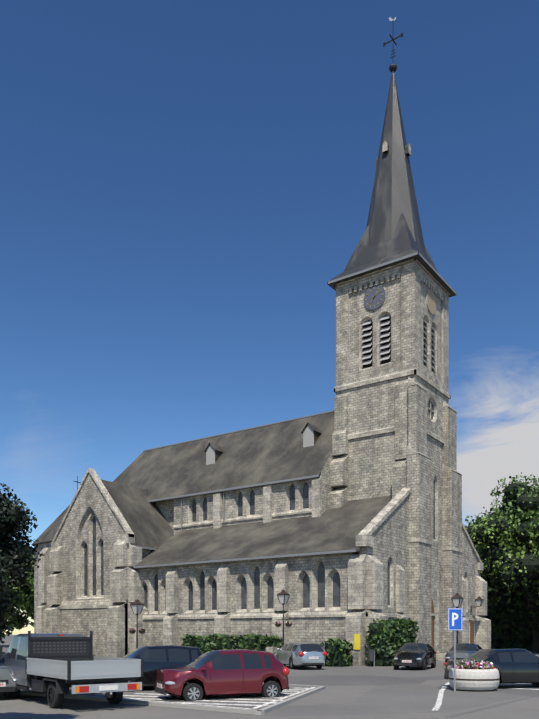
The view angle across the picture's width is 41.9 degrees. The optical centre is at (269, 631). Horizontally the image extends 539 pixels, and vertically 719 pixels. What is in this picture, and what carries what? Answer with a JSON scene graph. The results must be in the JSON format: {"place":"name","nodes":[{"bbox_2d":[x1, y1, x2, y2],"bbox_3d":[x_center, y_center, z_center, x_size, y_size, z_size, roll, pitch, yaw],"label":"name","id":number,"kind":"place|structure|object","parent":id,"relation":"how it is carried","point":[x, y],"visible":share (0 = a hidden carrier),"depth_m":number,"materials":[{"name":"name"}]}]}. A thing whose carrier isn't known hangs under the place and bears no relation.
{"place":"outdoors","nodes":[
{"label":"outdoors","id":0,"kind":"place"},
{"bbox_2d":[0,635,538,716],"bbox_3d":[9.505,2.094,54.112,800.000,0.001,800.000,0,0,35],"label":"ground","id":1,"kind":"structure","parent":0,"point":[355,690],"depth_m":24.27,"materials":[{"name":"grey asphalt"}]},
{"bbox_2d":[0,589,13,638],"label":"tree","id":2,"kind":"object","parent":1,"relation":"on","point":[8,632],"visible":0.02,"depth_m":100.81,"materials":[{"name":"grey plant"}]},
{"bbox_2d":[0,654,19,697],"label":"silver car","id":3,"kind":"object","parent":1,"relation":"on","point":[8,684],"visible":0.62,"depth_m":21.43,"materials":[{"name":"grey paint"}]},
{"bbox_2d":[0,555,33,629],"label":"tree","id":4,"kind":"object","parent":1,"relation":"on","point":[25,601],"visible":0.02,"depth_m":92.08,"materials":[{"name":"green plant"}]},
{"bbox_2d":[0,483,44,642],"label":"dark tree","id":5,"kind":"object","parent":1,"relation":"on","point":[15,555],"visible":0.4,"depth_m":50.27,"materials":[{"name":"green plant"}]},
{"bbox_2d":[0,631,142,707],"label":"pickup truck","id":6,"kind":"object","parent":1,"relation":"on","point":[55,666],"visible":0.83,"depth_m":19.71,"materials":[{"name":"grey paint"}]},
{"bbox_2d":[129,600,145,648],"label":"lamp post","id":7,"kind":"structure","parent":1,"relation":"on","point":[137,606],"depth_m":41.17,"materials":[{"name":"black metal"}]},
{"bbox_2d":[122,645,202,691],"bbox_3d":[-4.068,1.282,24.706,3.812,1.625,1.960,0,0,-24],"label":"car","id":8,"kind":"object","parent":1,"relation":"on","point":[156,658],"visible":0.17,"depth_m":24.09,"materials":[{"name":"black paint"}]},
{"bbox_2d":[155,649,289,700],"bbox_3d":[-1.438,1.317,21.632,3.992,1.555,1.950,0,0,-24],"label":"car","id":9,"kind":"object","parent":1,"relation":"on","point":[229,672],"visible":0.96,"depth_m":20.97,"materials":[{"name":"red paint"}]},
{"bbox_2d":[180,633,281,653],"bbox_3d":[-2.745,1.150,48.185,8.306,2.197,1.673,0,0,35],"label":"hedge","id":10,"kind":"object","parent":1,"relation":"on","point":[205,644],"visible":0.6,"depth_m":47.55,"materials":[{"name":"green plant"}]},
{"bbox_2d":[31,17,490,665],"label":"church","id":11,"kind":"structure","parent":1,"relation":"on","point":[343,521],"depth_m":52.71,"materials":[{"name":"stone"}]},
{"bbox_2d":[471,596,483,613],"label":"lantern wall","id":12,"kind":"structure","parent":11,"relation":"attached to","point":[479,600],"depth_m":58.40,"materials":[{"name":"white glass"}]},
{"bbox_2d":[0,682,538,718],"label":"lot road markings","id":13,"kind":"object","parent":1,"relation":"on","point":[33,707],"visible":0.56,"depth_m":19.13,"materials":[{"name":"paint"}]},
{"bbox_2d":[275,589,291,665],"bbox_3d":[0.844,-0.292,43.338,1.260,4.772,0.612,0,0,35],"label":"lamp post","id":14,"kind":"object","parent":1,"relation":"on","point":[283,596],"visible":0.77,"depth_m":43.27,"materials":[{"name":"black metal"}]},
{"bbox_2d":[275,642,326,668],"bbox_3d":[1.725,1.332,40.664,2.090,1.525,4.832,0,0,-17],"label":"silver estate car","id":15,"kind":"object","parent":1,"relation":"on","point":[292,655],"visible":0.92,"depth_m":38.70,"materials":[{"name":"grey paint"}]},
{"bbox_2d":[320,637,353,666],"bbox_3d":[4.114,1.238,42.784,1.758,1.832,1.741,0,0,35],"label":"hedge","id":16,"kind":"object","parent":1,"relation":"on","point":[338,650],"visible":0.9,"depth_m":42.33,"materials":[{"name":"green plant"}]},
{"bbox_2d":[354,634,374,666],"bbox_3d":[5.697,1.119,42.646,1.572,1.950,0.456,0,0,41],"label":"bin and poster","id":17,"kind":"object","parent":1,"relation":"on","point":[371,655],"visible":1,"depth_m":43.04,"materials":[{"name":"yellow paper"}]},
{"bbox_2d":[364,618,419,665],"bbox_3d":[7.824,0.656,44.608,1.808,3.153,5.095,0,0,35],"label":"hedge","id":18,"kind":"object","parent":1,"relation":"on","point":[388,637],"visible":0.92,"depth_m":43.00,"materials":[{"name":"green plant"}]},
{"bbox_2d":[393,642,436,669],"bbox_3d":[8.283,1.342,39.928,2.030,1.505,4.262,0,0,24],"label":"car","id":19,"kind":"object","parent":1,"relation":"on","point":[422,655],"visible":1,"depth_m":38.69,"materials":[{"name":"black paint"}]},
{"bbox_2d":[448,607,462,691],"bbox_3d":[6.484,0.619,24.596,0.520,2.950,0.090,0,0,-5],"label":"parking sign","id":20,"kind":"object","parent":1,"relation":"on","point":[455,618],"visible":1,"depth_m":24.56,"materials":[{"name":"blue metal"}]},
{"bbox_2d":[451,592,462,643],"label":"street lamp","id":21,"kind":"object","parent":1,"relation":"on","point":[457,599],"depth_m":43.32,"materials":[{"name":"white glass"}]},
{"bbox_2d":[445,643,481,661],"bbox_3d":[11.278,1.372,40.457,2.020,1.445,4.562,0,0,24],"label":"grey car","id":22,"kind":"object","parent":1,"relation":"on","point":[464,650],"visible":0.35,"depth_m":39.53,"materials":[{"name":"grey paint"}]},
{"bbox_2d":[449,656,499,689],"bbox_3d":[7.356,1.458,25.318,1.766,1.192,1.766,0,0,35],"label":"flower planter","id":23,"kind":"object","parent":1,"relation":"on","point":[473,675],"visible":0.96,"depth_m":24.65,"materials":[{"name":"white concrete"}]},
{"bbox_2d":[444,648,538,684],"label":"black sedan car","id":24,"kind":"object","parent":1,"relation":"on","point":[515,665],"visible":0.54,"depth_m":25.81,"materials":[{"name":"black paint"}]},
{"bbox_2d":[462,472,538,651],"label":"tree","id":25,"kind":"object","parent":1,"relation":"on","point":[504,537],"visible":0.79,"depth_m":67.18,"materials":[{"name":"green plant"}]},
{"bbox_2d":[482,600,538,649],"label":"hedge","id":26,"kind":"object","parent":1,"relation":"on","point":[508,630],"visible":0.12,"depth_m":81.71,"materials":[{"name":"green plant"}]},
{"bbox_2d":[0,0,538,634],"label":"sky","id":27,"kind":"structure","parent":0,"point":[184,184],"materials":[{"name":"blue"}]},
{"bbox_2d":[266,647,276,654],"bbox_3d":[0.136,1.519,43.535,0.500,1.150,0.500,0,0,35],"label":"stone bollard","id":28,"kind":"object","parent":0,"point":[273,650],"visible":0.36,"depth_m":43.34,"materials":[{"name":"beige stone"}]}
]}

